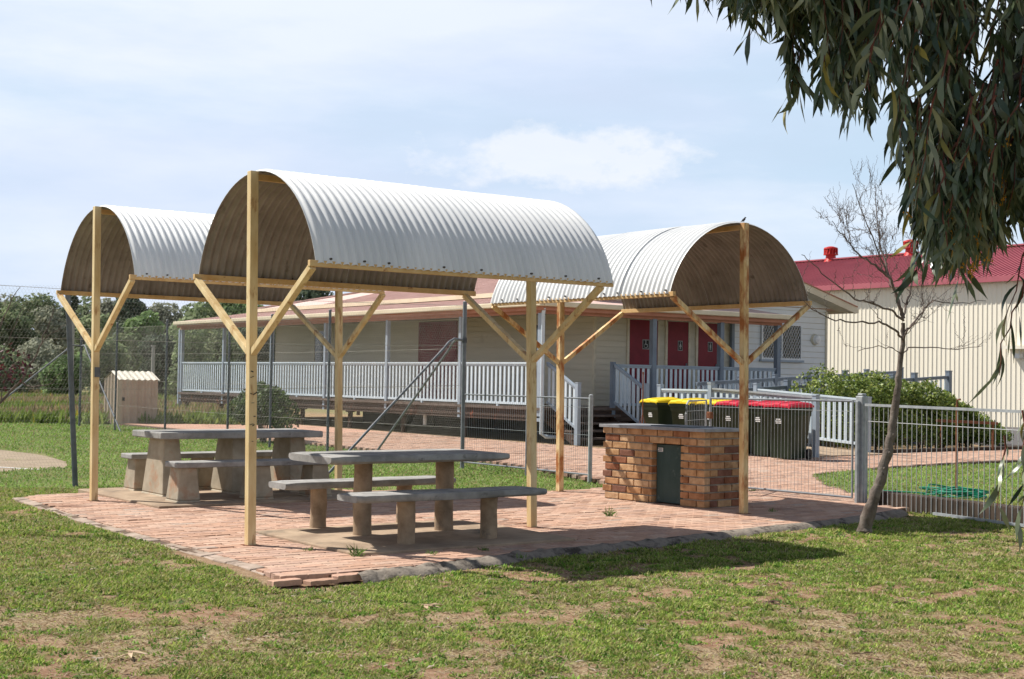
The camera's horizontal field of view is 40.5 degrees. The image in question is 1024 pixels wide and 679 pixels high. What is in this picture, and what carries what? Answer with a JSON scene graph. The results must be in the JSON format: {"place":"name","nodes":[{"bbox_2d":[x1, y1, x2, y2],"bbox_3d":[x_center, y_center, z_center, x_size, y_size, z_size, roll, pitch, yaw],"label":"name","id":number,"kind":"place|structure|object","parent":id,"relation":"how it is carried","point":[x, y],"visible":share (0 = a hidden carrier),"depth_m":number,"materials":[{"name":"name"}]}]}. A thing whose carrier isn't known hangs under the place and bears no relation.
{"place":"outdoors","nodes":[
{"label":"outdoors","id":0,"kind":"place"},
{"bbox_2d":[0,450,66,471],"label":"clay path","id":1,"kind":"structure","parent":0,"point":[22,462],"depth_m":22.81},
{"bbox_2d":[0,0,1022,329],"label":"sky","id":2,"kind":"structure","parent":0,"point":[626,115],"materials":[{"name":"blue"}]},
{"bbox_2d":[0,386,1023,678],"bbox_3d":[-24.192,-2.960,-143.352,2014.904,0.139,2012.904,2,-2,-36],"label":"ground","id":3,"kind":"structure","parent":0,"point":[258,578],"depth_m":8.68,"materials":[{"name":"green plant"}]},
{"bbox_2d":[0,302,11,349],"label":"gum tree","id":4,"kind":"object","parent":3,"relation":"on","point":[5,337],"visible":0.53,"depth_m":96.04,"materials":[{"name":"green plant"}]},
{"bbox_2d":[0,345,32,392],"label":"bush","id":5,"kind":"object","parent":3,"relation":"on","point":[7,363],"visible":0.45,"depth_m":75.73,"materials":[{"name":"green plant"}]},
{"bbox_2d":[0,292,32,329],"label":"gum tree","id":6,"kind":"object","parent":3,"relation":"on","point":[8,297],"visible":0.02,"depth_m":129.82,"materials":[{"name":"green plant"}]},
{"bbox_2d":[0,296,49,361],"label":"gum tree","id":7,"kind":"object","parent":3,"relation":"on","point":[23,328],"visible":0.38,"depth_m":98.61,"materials":[{"name":"green plant"}]},
{"bbox_2d":[12,337,63,390],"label":"bush","id":8,"kind":"object","parent":3,"relation":"on","point":[31,349],"visible":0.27,"depth_m":79.38,"materials":[{"name":"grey plant"}]},
{"bbox_2d":[0,287,76,403],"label":"plum shrub","id":9,"kind":"object","parent":3,"relation":"on","point":[10,374],"visible":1,"depth_m":12.49,"materials":[{"name":"red plant"}]},
{"bbox_2d":[23,292,60,328],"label":"gum tree","id":10,"kind":"object","parent":3,"relation":"on","point":[41,300],"visible":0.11,"depth_m":138.95,"materials":[{"name":"green plant"}]},
{"bbox_2d":[3,329,82,397],"bbox_3d":[-16.458,0.879,33.187,12.771,2.603,0.325,2,-2,-38],"label":"pole","id":11,"kind":"object","parent":3,"relation":"on","point":[30,378],"visible":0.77,"depth_m":36.50,"materials":[{"name":"metal"}]},
{"bbox_2d":[30,305,66,356],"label":"gum tree","id":12,"kind":"object","parent":3,"relation":"on","point":[56,324],"visible":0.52,"depth_m":110.67,"materials":[{"name":"green plant"}]},
{"bbox_2d":[36,352,90,394],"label":"bush","id":13,"kind":"object","parent":3,"relation":"on","point":[55,371],"visible":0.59,"depth_m":71.27,"materials":[{"name":"green plant"}]},
{"bbox_2d":[58,295,82,330],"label":"gum tree","id":14,"kind":"object","parent":3,"relation":"on","point":[73,300],"visible":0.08,"depth_m":121.77,"materials":[{"name":"green plant"}]},
{"bbox_2d":[72,312,74,368],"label":"pole","id":15,"kind":"object","parent":3,"relation":"on","point":[73,330],"visible":0.1,"depth_m":59.96,"materials":[{"name":"grey metal"}]},
{"bbox_2d":[75,296,91,316],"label":"gum tree","id":16,"kind":"object","parent":3,"relation":"on","point":[83,311],"visible":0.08,"depth_m":139.22,"materials":[{"name":"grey plant"}]},
{"bbox_2d":[74,313,116,354],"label":"gum tree","id":17,"kind":"object","parent":3,"relation":"on","point":[88,320],"visible":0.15,"depth_m":104.25,"materials":[{"name":"green plant"}]},
{"bbox_2d":[87,297,122,335],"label":"gum tree","id":18,"kind":"object","parent":3,"relation":"on","point":[108,303],"visible":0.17,"depth_m":133.71,"materials":[{"name":"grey plant"}]},
{"bbox_2d":[78,332,132,392],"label":"bush","id":19,"kind":"object","parent":3,"relation":"on","point":[103,356],"visible":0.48,"depth_m":77.36,"materials":[{"name":"green plant"}]},
{"bbox_2d":[112,331,145,371],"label":"bush","id":20,"kind":"object","parent":3,"relation":"on","point":[133,354],"visible":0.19,"depth_m":87.40,"materials":[{"name":"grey plant"}]},
{"bbox_2d":[112,297,148,341],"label":"gum tree","id":21,"kind":"object","parent":3,"relation":"on","point":[133,311],"visible":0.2,"depth_m":115.32,"materials":[{"name":"green plant"}]},
{"bbox_2d":[114,650,147,658],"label":"fallen leaf","id":22,"kind":"object","parent":3,"relation":"on","point":[130,653],"visible":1,"depth_m":7.20,"materials":[{"name":"beige plant"}]},
{"bbox_2d":[12,497,264,575],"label":"edging stones","id":23,"kind":"object","parent":3,"relation":"on","point":[251,567],"visible":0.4,"depth_m":11.84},
{"bbox_2d":[121,309,165,360],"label":"gum tree","id":24,"kind":"object","parent":3,"relation":"on","point":[145,315],"visible":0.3,"depth_m":95.47,"materials":[{"name":"green plant"}]},
{"bbox_2d":[0,387,287,425],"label":"field weeds","id":25,"kind":"object","parent":3,"relation":"on","point":[30,408],"visible":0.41,"depth_m":40.84,"materials":[{"name":"green plant"}]},
{"bbox_2d":[151,345,155,373],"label":"pole","id":26,"kind":"object","parent":3,"relation":"on","point":[152,361],"visible":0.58,"depth_m":67.93,"materials":[{"name":"grey metal"}]},
{"bbox_2d":[137,333,177,394],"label":"bush","id":27,"kind":"object","parent":3,"relation":"on","point":[160,357],"visible":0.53,"depth_m":73.30,"materials":[{"name":"green plant"}]},
{"bbox_2d":[147,302,182,333],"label":"gum tree","id":28,"kind":"object","parent":3,"relation":"on","point":[164,312],"visible":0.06,"depth_m":124.50,"materials":[{"name":"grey plant"}]},
{"bbox_2d":[165,321,175,334],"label":"gum tree","id":29,"kind":"object","parent":3,"relation":"on","point":[169,330],"depth_m":89.90,"materials":[{"name":"green plant"}]},
{"bbox_2d":[173,302,196,317],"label":"gum tree","id":30,"kind":"object","parent":3,"relation":"on","point":[185,307],"visible":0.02,"depth_m":139.49,"materials":[{"name":"green plant"}]},
{"bbox_2d":[162,328,226,395],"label":"bush","id":31,"kind":"object","parent":3,"relation":"on","point":[194,352],"visible":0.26,"depth_m":69.42,"materials":[{"name":"green plant"}]},
{"bbox_2d":[169,301,233,369],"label":"gum tree","id":32,"kind":"object","parent":3,"relation":"on","point":[201,312],"visible":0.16,"depth_m":83.64,"materials":[{"name":"green plant"}]},
{"bbox_2d":[204,329,244,390],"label":"bush","id":33,"kind":"object","parent":3,"relation":"on","point":[233,343],"visible":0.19,"depth_m":71.73,"materials":[{"name":"green plant"}]},
{"bbox_2d":[0,285,466,486],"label":"netting fence","id":34,"kind":"object","parent":3,"relation":"on","point":[73,427],"visible":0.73,"depth_m":19.30,"materials":[{"name":"metal"}]},
{"bbox_2d":[221,303,265,371],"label":"gum tree","id":35,"kind":"object","parent":3,"relation":"on","point":[237,305],"visible":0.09,"depth_m":85.04,"materials":[{"name":"green plant"}]},
{"bbox_2d":[235,327,275,384],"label":"bush","id":36,"kind":"object","parent":3,"relation":"on","point":[241,356],"visible":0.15,"depth_m":74.28,"materials":[{"name":"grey plant"}]},
{"bbox_2d":[229,381,300,442],"bbox_3d":[-5.378,1.587,30.093,1.146,1.395,2.023,2,-2,-36],"label":"shrub","id":37,"kind":"object","parent":3,"relation":"on","point":[275,395],"visible":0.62,"depth_m":29.86,"materials":[{"name":"green plant"}]},
{"bbox_2d":[78,301,466,468],"bbox_3d":[-6.167,0.874,29.958,0.110,2.772,18.180,2,-2,-36],"label":"netting fence","id":38,"kind":"object","parent":3,"relation":"on","point":[463,368],"visible":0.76,"depth_m":27.77,"materials":[{"name":"metal"}]},
{"bbox_2d":[294,289,333,301],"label":"gum tree","id":39,"kind":"object","parent":3,"relation":"on","point":[306,294],"visible":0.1,"depth_m":98.98,"materials":[{"name":"green plant"}]},
{"bbox_2d":[422,603,443,608],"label":"fallen leaf","id":40,"kind":"object","parent":3,"relation":"on","point":[431,604],"visible":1,"depth_m":8.87,"materials":[{"name":"beige plant"}]},
{"bbox_2d":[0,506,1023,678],"bbox_3d":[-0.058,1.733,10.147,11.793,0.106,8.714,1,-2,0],"label":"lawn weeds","id":41,"kind":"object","parent":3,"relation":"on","point":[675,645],"visible":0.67,"depth_m":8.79,"materials":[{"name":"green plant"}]},
{"bbox_2d":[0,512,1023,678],"bbox_3d":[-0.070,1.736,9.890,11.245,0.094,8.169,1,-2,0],"label":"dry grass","id":42,"kind":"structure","parent":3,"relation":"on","point":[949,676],"depth_m":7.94,"materials":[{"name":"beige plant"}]},
{"bbox_2d":[0,421,1023,502],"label":"lawn grass","id":43,"kind":"structure","parent":3,"relation":"on","point":[142,447],"depth_m":22.09,"materials":[{"name":"green plant"}]},
{"bbox_2d":[173,278,858,445],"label":"house","id":44,"kind":"structure","parent":3,"relation":"on","point":[667,349],"depth_m":37.44,"materials":[{"name":"beige wood"}]},
{"bbox_2d":[313,329,323,392],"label":"door","id":45,"kind":"structure","parent":44,"relation":"in","point":[317,348],"depth_m":46.47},
{"bbox_2d":[418,321,457,399],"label":"door","id":46,"kind":"structure","parent":44,"relation":"in","point":[444,323],"depth_m":40.64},
{"bbox_2d":[536,323,537,350],"bbox_3d":[0.651,0.091,36.856,0.036,1.050,0.650,2,-2,-36],"label":"window","id":47,"kind":"structure","parent":44,"relation":"in","point":[536,323],"depth_m":36.84,"materials":[{"name":"grey glass"}]},
{"bbox_2d":[626,318,659,402],"bbox_3d":[3.387,0.565,35.895,1.120,2.280,0.052,2,-2,-36],"label":"door","id":48,"kind":"structure","parent":44,"relation":"in","point":[638,330],"depth_m":35.81,"materials":[{"name":"red wood"}]},
{"bbox_2d":[664,320,690,397],"bbox_3d":[4.367,0.602,36.614,0.890,2.280,0.062,2,-2,-36],"label":"door","id":49,"kind":"structure","parent":44,"relation":"in","point":[677,333],"depth_m":36.62,"materials":[{"name":"red wood"}]},
{"bbox_2d":[695,322,716,397],"bbox_3d":[5.250,0.635,37.268,0.890,2.280,0.062,2,-2,-36],"label":"door","id":50,"kind":"structure","parent":44,"relation":"in","point":[705,346],"depth_m":37.21,"materials":[{"name":"red wood"}]},
{"bbox_2d":[759,323,803,362],"bbox_3d":[7.579,0.091,38.967,1.740,1.080,0.096,2,-2,-36],"label":"window","id":51,"kind":"structure","parent":44,"relation":"in","point":[791,339],"depth_m":39.10,"materials":[{"name":"blue paint"}]},
{"bbox_2d":[463,394,592,482],"bbox_3d":[0.179,1.447,21.332,0.063,1.352,3.261,2,-2,-36],"label":"fence","id":52,"kind":"object","parent":3,"relation":"on","point":[590,431],"visible":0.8,"depth_m":20.98,"materials":[{"name":"grey metal"}]},
{"bbox_2d":[357,509,908,582],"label":"concrete kerb","id":53,"kind":"structure","parent":3,"relation":"on","point":[430,568],"depth_m":11.74,"materials":[{"name":"grey concrete"}]},
{"bbox_2d":[512,553,528,558],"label":"weed tuft","id":54,"kind":"object","parent":53,"relation":"on","point":[520,556],"visible":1,"depth_m":11.00,"materials":[{"name":"green plant"}]},
{"bbox_2d":[639,372,645,423],"bbox_3d":[2.697,1.468,28.549,0.280,1.600,0.295,2,-2,-36],"label":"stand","id":55,"kind":"object","parent":3,"relation":"on","point":[642,416],"visible":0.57,"depth_m":28.54,"materials":[{"name":"metal"}]},
{"bbox_2d":[639,397,679,424],"bbox_3d":[3.171,1.749,29.144,0.815,1.087,0.610,2,-2,-31],"label":"wheelie bin","id":56,"kind":"object","parent":3,"relation":"on","point":[656,410],"visible":0.35,"depth_m":28.88,"materials":[{"name":"green plastic"}]},
{"bbox_2d":[765,600,779,604],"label":"fallen leaf","id":57,"kind":"object","parent":3,"relation":"on","point":[772,601],"visible":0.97,"depth_m":9.23,"materials":[{"name":"plant"}]},
{"bbox_2d":[657,367,952,456],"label":"access ramp","id":58,"kind":"structure","parent":3,"relation":"on","point":[772,390],"depth_m":29.31,"materials":[{"name":"white wood"}]},
{"bbox_2d":[789,362,872,447],"bbox_3d":[6.872,1.496,30.459,1.664,1.994,1.733,2,-2,-36],"label":"hedge bush","id":59,"kind":"object","parent":3,"relation":"on","point":[836,385],"visible":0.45,"depth_m":30.20,"materials":[{"name":"green plant"}]},
{"bbox_2d":[649,0,1023,551],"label":"eucalyptus tree","id":60,"kind":"object","parent":3,"relation":"on","point":[964,196],"visible":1,"depth_m":5.22,"materials":[{"name":"green plant"}]},
{"bbox_2d":[825,369,901,448],"bbox_3d":[7.772,1.594,31.121,1.499,1.865,1.732,2,-2,-36],"label":"hedge bush","id":61,"kind":"object","parent":3,"relation":"on","point":[855,384],"visible":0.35,"depth_m":30.79,"materials":[{"name":"green plant"}]},
{"bbox_2d":[858,370,924,449],"bbox_3d":[8.480,1.619,31.593,1.429,1.864,1.687,2,-2,-36],"label":"hedge bush","id":62,"kind":"object","parent":3,"relation":"on","point":[880,379],"visible":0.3,"depth_m":31.29,"materials":[{"name":"green plant"}]},
{"bbox_2d":[797,155,992,533],"bbox_3d":[3.705,0.073,13.605,1.345,3.798,3.194,0,-2,31],"label":"bare tree","id":63,"kind":"object","parent":3,"relation":"on","point":[867,516],"visible":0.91,"depth_m":13.56,"materials":[{"name":"grey plant"}]},
{"bbox_2d":[794,240,1023,426],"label":"steel shed","id":64,"kind":"structure","parent":3,"relation":"on","point":[973,369],"depth_m":53.12,"materials":[{"name":"beige metal"}]},
{"bbox_2d":[876,377,948,448],"bbox_3d":[9.112,1.702,32.091,1.456,1.748,1.771,2,-2,-36],"label":"hedge bush","id":65,"kind":"object","parent":3,"relation":"on","point":[910,396],"visible":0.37,"depth_m":31.83,"materials":[{"name":"green plant"}]},
{"bbox_2d":[899,378,970,448],"bbox_3d":[9.760,1.753,32.546,1.478,1.693,1.648,2,-2,-36],"label":"hedge bush","id":66,"kind":"object","parent":3,"relation":"on","point":[933,391],"visible":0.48,"depth_m":32.25,"materials":[{"name":"green plant"}]},
{"bbox_2d":[884,484,988,499],"bbox_3d":[5.495,1.967,18.020,1.458,0.173,0.654,-1,-2,45],"label":"garden hose","id":67,"kind":"object","parent":3,"relation":"on","point":[974,493],"visible":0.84,"depth_m":17.67,"materials":[{"name":"green rubber"}]},
{"bbox_2d":[855,393,1023,526],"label":"fence","id":68,"kind":"object","parent":3,"relation":"on","point":[861,439],"visible":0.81,"depth_m":15.88,"materials":[{"name":"grey metal"}]},
{"bbox_2d":[706,397,853,498],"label":"gate","id":69,"kind":"structure","parent":68,"relation":"attached to","point":[710,415],"depth_m":17.40,"materials":[{"name":"metal"}]},
{"bbox_2d":[685,400,706,425],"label":"gate","id":70,"kind":"structure","parent":69,"relation":"attached to","point":[699,419],"depth_m":18.16,"materials":[{"name":"white metal"}]},
{"bbox_2d":[871,446,1021,452],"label":"brick path","id":71,"kind":"structure","parent":3,"relation":"on","point":[951,449],"depth_m":30.05,"materials":[{"name":"brown brick"}]},
{"bbox_2d":[879,490,1022,523],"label":"timber sleeper","id":72,"kind":"object","parent":3,"relation":"on","point":[972,509],"visible":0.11,"depth_m":15.64,"materials":[{"name":"brown wood"}]},
{"bbox_2d":[918,389,987,447],"bbox_3d":[10.375,1.903,32.994,1.437,1.439,1.635,2,-2,-36],"label":"hedge bush","id":73,"kind":"object","parent":3,"relation":"on","point":[979,433],"visible":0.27,"depth_m":32.67,"materials":[{"name":"green plant"}]},
{"bbox_2d":[955,399,960,495],"bbox_3d":[5.698,1.433,17.744,0.032,1.362,0.068,2,-2,-36],"label":"standpipe","id":74,"kind":"object","parent":3,"relation":"on","point":[956,484],"visible":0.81,"depth_m":17.75,"materials":[{"name":"metal"}]},
{"bbox_2d":[936,419,997,449],"bbox_3d":[10.140,2.174,30.956,1.352,0.770,0.100,1,-2,0],"label":"rail","id":75,"kind":"object","parent":3,"relation":"on","point":[964,421],"visible":0.67,"depth_m":30.92,"materials":[{"name":"metal"}]},
{"bbox_2d":[944,400,1003,447],"bbox_3d":[10.818,2.035,33.324,1.326,1.208,1.669,2,-2,-36],"label":"hedge bush","id":76,"kind":"object","parent":3,"relation":"on","point":[989,432],"visible":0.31,"depth_m":32.94,"materials":[{"name":"green plant"}]},
{"bbox_2d":[951,414,1013,447],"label":"hedge bush","id":77,"kind":"object","parent":3,"relation":"on","point":[1009,438],"visible":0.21,"depth_m":33.23,"materials":[{"name":"green plant"}]},
{"bbox_2d":[24,432,1021,586],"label":"patio paving","id":78,"kind":"structure","parent":0,"point":[580,517],"depth_m":14.48,"materials":[{"name":"brick"}]},
{"bbox_2d":[78,487,349,508],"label":"concrete slab","id":79,"kind":"structure","parent":78,"relation":"on","point":[208,497],"depth_m":15.56,"materials":[{"name":"beige concrete"}]},
{"bbox_2d":[121,450,272,490],"bbox_3d":[-3.746,1.611,17.067,2.070,0.455,0.360,2,-2,-36],"label":"bench","id":80,"kind":"object","parent":79,"relation":"on","point":[135,471],"visible":0.43,"depth_m":16.58,"materials":[{"name":"concrete"}]},
{"bbox_2d":[132,428,322,496],"bbox_3d":[-3.357,1.452,16.449,2.050,0.750,0.860,2,-2,-36],"label":"picnic table","id":81,"kind":"object","parent":79,"relation":"on","point":[164,446],"visible":0.6,"depth_m":16.23,"materials":[{"name":"concrete"}]},
{"bbox_2d":[165,458,331,502],"bbox_3d":[-2.902,1.585,15.651,2.000,0.455,0.360,2,-2,-36],"label":"bench","id":82,"kind":"object","parent":79,"relation":"on","point":[183,486],"visible":0.6,"depth_m":15.36,"materials":[{"name":"concrete"}]},
{"bbox_2d":[56,205,385,500],"bbox_3d":[-3.463,0.206,16.403,3.190,3.336,2.404,2,-2,-36],"label":"picnic shelter","id":83,"kind":"object","parent":78,"relation":"on","point":[122,253],"visible":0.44,"depth_m":15.88,"materials":[{"name":"beige paint"}]},
{"bbox_2d":[346,544,367,556],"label":"weed tuft","id":84,"kind":"object","parent":78,"relation":"on","point":[357,552],"visible":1,"depth_m":10.95,"materials":[{"name":"green plant"}]},
{"bbox_2d":[193,169,613,545],"bbox_3d":[-1.013,0.202,12.604,3.150,3.210,2.284,2,-2,-36],"label":"picnic shelter","id":85,"kind":"object","parent":78,"relation":"on","point":[299,231],"visible":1,"depth_m":12.19,"materials":[{"name":"beige paint"}]},
{"bbox_2d":[256,519,574,555],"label":"concrete slab","id":86,"kind":"structure","parent":78,"relation":"on","point":[382,539],"depth_m":12.08,"materials":[{"name":"beige concrete"}]},
{"bbox_2d":[269,475,455,527],"bbox_3d":[-1.387,1.550,13.084,1.840,0.477,0.360,2,-2,-36],"label":"bench","id":87,"kind":"object","parent":86,"relation":"on","point":[317,488],"visible":0.76,"depth_m":12.75,"materials":[{"name":"concrete"}]},
{"bbox_2d":[289,449,509,535],"bbox_3d":[-0.999,1.394,12.484,1.860,0.767,0.808,2,-2,-36],"label":"picnic table","id":88,"kind":"object","parent":86,"relation":"on","point":[363,461],"visible":0.94,"depth_m":12.22,"materials":[{"name":"concrete"}]},
{"bbox_2d":[337,486,546,543],"bbox_3d":[-0.570,1.530,11.897,1.940,0.479,0.357,2,-2,-36],"label":"bench","id":89,"kind":"object","parent":86,"relation":"on","point":[406,500],"visible":0.95,"depth_m":11.71,"materials":[{"name":"concrete"}]},
{"bbox_2d":[602,505,616,516],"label":"weed tuft","id":90,"kind":"object","parent":78,"relation":"on","point":[608,514],"visible":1,"depth_m":14.51,"materials":[{"name":"green plant"}]},
{"bbox_2d":[491,221,811,513],"bbox_3d":[1.559,0.339,16.362,2.204,3.234,3.320,2,-2,-36],"label":"picnic shelter","id":91,"kind":"object","parent":78,"relation":"on","point":[744,267],"visible":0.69,"depth_m":15.87,"materials":[{"name":"beige paint"}]},
{"bbox_2d":[599,423,738,508],"bbox_3d":[1.899,1.472,16.383,0.800,0.922,1.690,2,-2,-41],"label":"brick barbecue","id":92,"kind":"object","parent":78,"relation":"on","point":[693,466],"visible":0.98,"depth_m":15.99,"materials":[{"name":"brown brick"}]},
{"bbox_2d":[656,444,683,503],"bbox_3d":[1.827,1.552,16.030,0.045,0.670,0.430,2,-2,-41],"label":"door","id":93,"kind":"structure","parent":92,"relation":"in","point":[669,460],"depth_m":16.04,"materials":[{"name":"green metal"}]},
{"bbox_2d":[668,398,708,425],"bbox_3d":[3.684,1.736,28.367,0.815,1.087,0.610,2,-2,-39],"label":"wheelie bin","id":94,"kind":"object","parent":78,"relation":"on","point":[678,408],"visible":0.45,"depth_m":28.14,"materials":[{"name":"green plastic"}]},
{"bbox_2d":[714,400,755,453],"bbox_3d":[4.474,1.720,27.335,0.815,1.087,0.610,2,-2,-40],"label":"wheelie bin","id":95,"kind":"object","parent":78,"relation":"on","point":[726,412],"visible":0.23,"depth_m":27.14,"materials":[{"name":"green plastic"}]},
{"bbox_2d":[748,400,782,455],"bbox_3d":[4.995,1.715,26.849,0.815,1.087,0.610,2,-2,-34],"label":"wheelie bin","id":96,"kind":"object","parent":78,"relation":"on","point":[758,420],"visible":0.3,"depth_m":26.66,"materials":[{"name":"green plastic"}]},
{"bbox_2d":[763,401,813,458],"bbox_3d":[5.189,1.694,25.999,0.815,1.087,0.610,2,-2,-42],"label":"wheelie bin","id":97,"kind":"object","parent":78,"relation":"on","point":[797,450],"visible":0.92,"depth_m":25.79,"materials":[{"name":"green plastic"}]},
{"bbox_2d":[29,424,1021,577],"bbox_3d":[4.709,2.687,40.411,46.560,0.076,41.800,2,-2,-36],"label":"patio bedding","id":98,"kind":"object","parent":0,"point":[329,576],"visible":0.16,"depth_m":20.64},
{"bbox_2d":[123,423,1008,455],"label":"paving","id":99,"kind":"structure","parent":0,"point":[187,426],"depth_m":37.18,"materials":[{"name":"brick"}]},
{"bbox_2d":[104,370,157,423],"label":"garden shed","id":100,"kind":"structure","parent":99,"relation":"on","point":[133,394],"depth_m":39.02,"materials":[{"name":"beige metal"}]},
{"bbox_2d":[695,399,726,426],"bbox_3d":[4.186,1.732,27.942,0.815,1.087,0.610,2,-2,-36],"label":"wheelie bin","id":101,"kind":"object","parent":99,"relation":"on","point":[699,408],"visible":0.11,"depth_m":27.75,"materials":[{"name":"green plastic"}]},
{"bbox_2d":[974,427,1023,446],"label":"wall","id":102,"kind":"structure","parent":0,"point":[1015,440],"depth_m":37.58,"materials":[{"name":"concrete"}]}
]}

